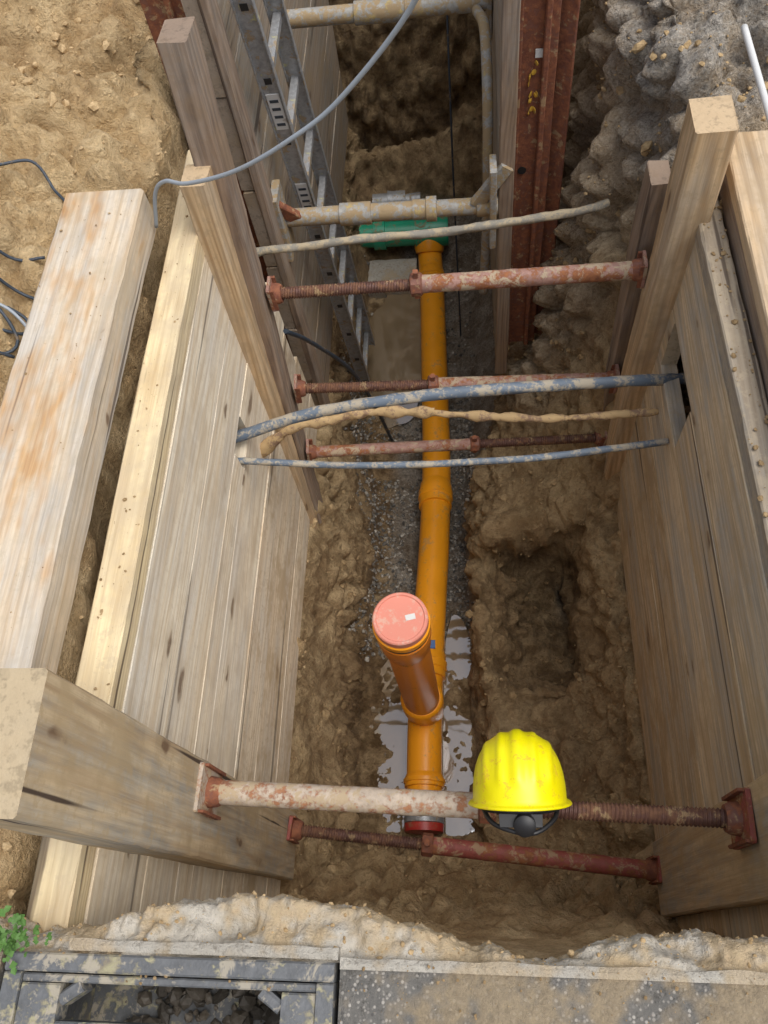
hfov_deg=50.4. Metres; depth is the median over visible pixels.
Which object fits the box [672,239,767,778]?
board
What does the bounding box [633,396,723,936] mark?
board
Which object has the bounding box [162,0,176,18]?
ridge
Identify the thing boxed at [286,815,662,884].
trench strut
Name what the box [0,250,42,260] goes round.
power cable
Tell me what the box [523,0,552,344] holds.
ridge
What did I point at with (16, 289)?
power cable
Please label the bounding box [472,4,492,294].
drain hose
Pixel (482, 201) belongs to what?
galvanised trench strut
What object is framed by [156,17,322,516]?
timber post
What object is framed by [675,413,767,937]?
board
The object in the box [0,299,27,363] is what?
power cable
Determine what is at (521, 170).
bolt hole
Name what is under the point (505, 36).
trench box panel
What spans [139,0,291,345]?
front plate
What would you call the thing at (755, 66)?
marker stick
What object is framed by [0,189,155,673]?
timber beam
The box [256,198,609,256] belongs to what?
mud coated cable
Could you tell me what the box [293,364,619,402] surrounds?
trench strut
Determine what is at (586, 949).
loose sand crumbs
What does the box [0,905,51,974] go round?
weed plant
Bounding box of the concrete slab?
[368,258,417,298]
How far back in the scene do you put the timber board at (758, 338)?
2.04 m
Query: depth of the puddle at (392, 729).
3.86 m
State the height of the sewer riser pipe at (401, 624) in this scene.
1.268 m
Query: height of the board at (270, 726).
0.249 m
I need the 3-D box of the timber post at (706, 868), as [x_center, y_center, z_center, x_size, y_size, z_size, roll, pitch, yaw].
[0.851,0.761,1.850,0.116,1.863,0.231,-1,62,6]
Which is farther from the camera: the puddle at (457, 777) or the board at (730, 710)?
the puddle at (457, 777)
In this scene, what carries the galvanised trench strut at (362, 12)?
attached to the trench box panel at (505, 36)
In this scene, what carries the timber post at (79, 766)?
on the trench soil
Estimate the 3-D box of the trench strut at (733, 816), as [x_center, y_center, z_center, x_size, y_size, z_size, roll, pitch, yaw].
[0.179,0.664,1.853,1.214,0.161,0.111,0,62,7]
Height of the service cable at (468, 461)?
0.132 m
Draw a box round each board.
[28,149,203,930]
[85,255,228,925]
[138,320,246,912]
[173,454,243,901]
[189,310,283,900]
[220,328,295,897]
[237,266,266,429]
[243,357,309,895]
[266,403,316,896]
[617,465,682,929]
[623,434,699,929]
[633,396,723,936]
[645,352,753,938]
[660,310,679,364]
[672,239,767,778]
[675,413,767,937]
[697,196,767,589]
[719,173,767,407]
[726,131,767,350]
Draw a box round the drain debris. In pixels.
[121,976,302,1023]
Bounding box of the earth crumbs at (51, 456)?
[0,206,118,631]
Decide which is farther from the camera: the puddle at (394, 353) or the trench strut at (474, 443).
the puddle at (394, 353)
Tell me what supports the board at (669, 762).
on the board at (653, 762)
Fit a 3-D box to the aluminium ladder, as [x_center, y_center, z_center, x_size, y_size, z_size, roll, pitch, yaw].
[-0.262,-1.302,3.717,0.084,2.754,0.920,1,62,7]
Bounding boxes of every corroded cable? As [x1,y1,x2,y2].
[260,405,434,457]
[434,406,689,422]
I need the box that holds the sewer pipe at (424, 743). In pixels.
[403,251,452,834]
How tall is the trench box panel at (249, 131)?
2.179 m
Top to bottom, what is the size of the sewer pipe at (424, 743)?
0.457 m
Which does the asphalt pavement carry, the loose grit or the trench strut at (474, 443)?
the loose grit
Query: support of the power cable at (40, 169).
on the trench soil
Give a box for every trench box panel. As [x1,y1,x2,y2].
[182,0,348,415]
[485,0,520,373]
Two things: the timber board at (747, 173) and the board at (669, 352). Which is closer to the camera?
the timber board at (747, 173)
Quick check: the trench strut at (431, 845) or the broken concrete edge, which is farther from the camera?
the trench strut at (431, 845)
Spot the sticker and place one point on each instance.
(538, 52)
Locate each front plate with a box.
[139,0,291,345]
[510,0,561,341]
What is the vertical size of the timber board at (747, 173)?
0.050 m
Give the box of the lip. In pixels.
[508,0,524,345]
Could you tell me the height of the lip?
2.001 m
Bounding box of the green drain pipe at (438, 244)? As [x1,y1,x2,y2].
[359,190,448,253]
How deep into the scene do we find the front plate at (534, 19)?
2.92 m
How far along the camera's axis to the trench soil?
3.31 m
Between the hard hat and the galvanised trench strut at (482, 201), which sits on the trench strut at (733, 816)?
the hard hat
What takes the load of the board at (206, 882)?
on the board at (245, 759)
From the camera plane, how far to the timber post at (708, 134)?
2.24 m
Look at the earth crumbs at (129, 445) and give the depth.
1.97 m
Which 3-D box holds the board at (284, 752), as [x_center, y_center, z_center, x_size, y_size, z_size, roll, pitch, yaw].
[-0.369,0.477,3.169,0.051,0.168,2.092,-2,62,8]
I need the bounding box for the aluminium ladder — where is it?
[229,0,374,392]
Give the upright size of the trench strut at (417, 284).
0.131 m
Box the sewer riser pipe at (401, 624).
[372,592,443,725]
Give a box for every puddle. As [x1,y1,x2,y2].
[367,294,421,427]
[369,659,407,832]
[442,615,474,835]
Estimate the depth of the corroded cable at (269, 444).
2.74 m
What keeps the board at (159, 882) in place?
on the board at (183, 883)
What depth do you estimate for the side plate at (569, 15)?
2.87 m
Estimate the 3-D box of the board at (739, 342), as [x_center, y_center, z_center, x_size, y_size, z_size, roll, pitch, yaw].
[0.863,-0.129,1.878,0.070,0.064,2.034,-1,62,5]
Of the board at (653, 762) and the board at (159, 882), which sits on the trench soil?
the board at (653, 762)
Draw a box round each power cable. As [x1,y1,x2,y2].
[0,162,63,200]
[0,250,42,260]
[0,279,33,297]
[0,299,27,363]
[0,306,25,327]
[153,0,418,227]
[446,15,461,336]
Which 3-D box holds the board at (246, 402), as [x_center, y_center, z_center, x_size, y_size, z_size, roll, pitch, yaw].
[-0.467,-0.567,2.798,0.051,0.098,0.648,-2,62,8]
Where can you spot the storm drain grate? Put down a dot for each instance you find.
(73, 995)
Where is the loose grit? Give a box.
[38,952,765,1022]
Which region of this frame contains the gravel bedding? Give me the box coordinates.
[342,258,474,660]
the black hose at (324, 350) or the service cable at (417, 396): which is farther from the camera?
the black hose at (324, 350)
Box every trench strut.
[193,762,756,849]
[266,250,647,311]
[271,154,512,261]
[286,0,491,39]
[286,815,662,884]
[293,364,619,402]
[306,431,607,460]
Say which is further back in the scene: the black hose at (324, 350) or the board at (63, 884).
the black hose at (324, 350)
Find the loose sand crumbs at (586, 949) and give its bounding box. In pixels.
[2,890,767,969]
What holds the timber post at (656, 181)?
on the trench soil
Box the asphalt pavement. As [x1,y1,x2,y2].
[0,951,767,1023]
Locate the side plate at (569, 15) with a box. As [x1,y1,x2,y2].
[534,0,579,335]
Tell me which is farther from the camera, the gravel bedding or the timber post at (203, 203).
the gravel bedding
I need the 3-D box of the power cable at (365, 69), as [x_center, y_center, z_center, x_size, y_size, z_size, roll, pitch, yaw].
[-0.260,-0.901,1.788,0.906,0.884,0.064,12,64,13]
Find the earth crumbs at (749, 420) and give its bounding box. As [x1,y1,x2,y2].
[704,201,767,513]
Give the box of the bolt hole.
[517,167,525,173]
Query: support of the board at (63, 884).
on the board at (116, 886)
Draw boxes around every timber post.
[0,668,297,879]
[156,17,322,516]
[180,165,317,532]
[602,159,670,410]
[603,95,738,479]
[653,772,767,915]
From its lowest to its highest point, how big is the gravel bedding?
0.472 m
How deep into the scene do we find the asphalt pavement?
1.28 m
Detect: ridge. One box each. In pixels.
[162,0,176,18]
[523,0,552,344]
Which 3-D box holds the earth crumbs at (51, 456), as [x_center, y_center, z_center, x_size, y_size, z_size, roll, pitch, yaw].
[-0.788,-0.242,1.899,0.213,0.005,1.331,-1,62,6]
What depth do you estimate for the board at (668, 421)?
2.37 m
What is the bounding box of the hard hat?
[468,729,571,837]
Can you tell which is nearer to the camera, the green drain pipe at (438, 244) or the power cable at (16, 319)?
the power cable at (16, 319)
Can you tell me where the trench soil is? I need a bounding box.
[0,0,767,958]
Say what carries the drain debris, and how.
on the storm drain grate
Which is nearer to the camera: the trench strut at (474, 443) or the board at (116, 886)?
the board at (116, 886)
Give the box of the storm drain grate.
[0,951,339,1023]
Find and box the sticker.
[535,48,542,57]
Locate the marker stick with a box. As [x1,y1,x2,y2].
[741,24,767,123]
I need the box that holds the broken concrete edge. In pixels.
[0,893,767,972]
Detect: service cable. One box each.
[236,373,684,442]
[237,438,667,468]
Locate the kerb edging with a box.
[68,938,767,984]
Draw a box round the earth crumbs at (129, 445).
[90,211,192,658]
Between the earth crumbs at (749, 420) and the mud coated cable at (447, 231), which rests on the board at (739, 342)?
the earth crumbs at (749, 420)
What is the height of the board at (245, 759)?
0.199 m
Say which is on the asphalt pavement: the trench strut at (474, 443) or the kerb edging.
the kerb edging
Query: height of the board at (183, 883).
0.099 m
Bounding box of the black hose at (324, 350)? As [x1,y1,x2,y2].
[283,329,393,441]
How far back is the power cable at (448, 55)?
4.01 m
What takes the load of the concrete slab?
on the trench soil
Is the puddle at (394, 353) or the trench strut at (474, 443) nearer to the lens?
the trench strut at (474, 443)

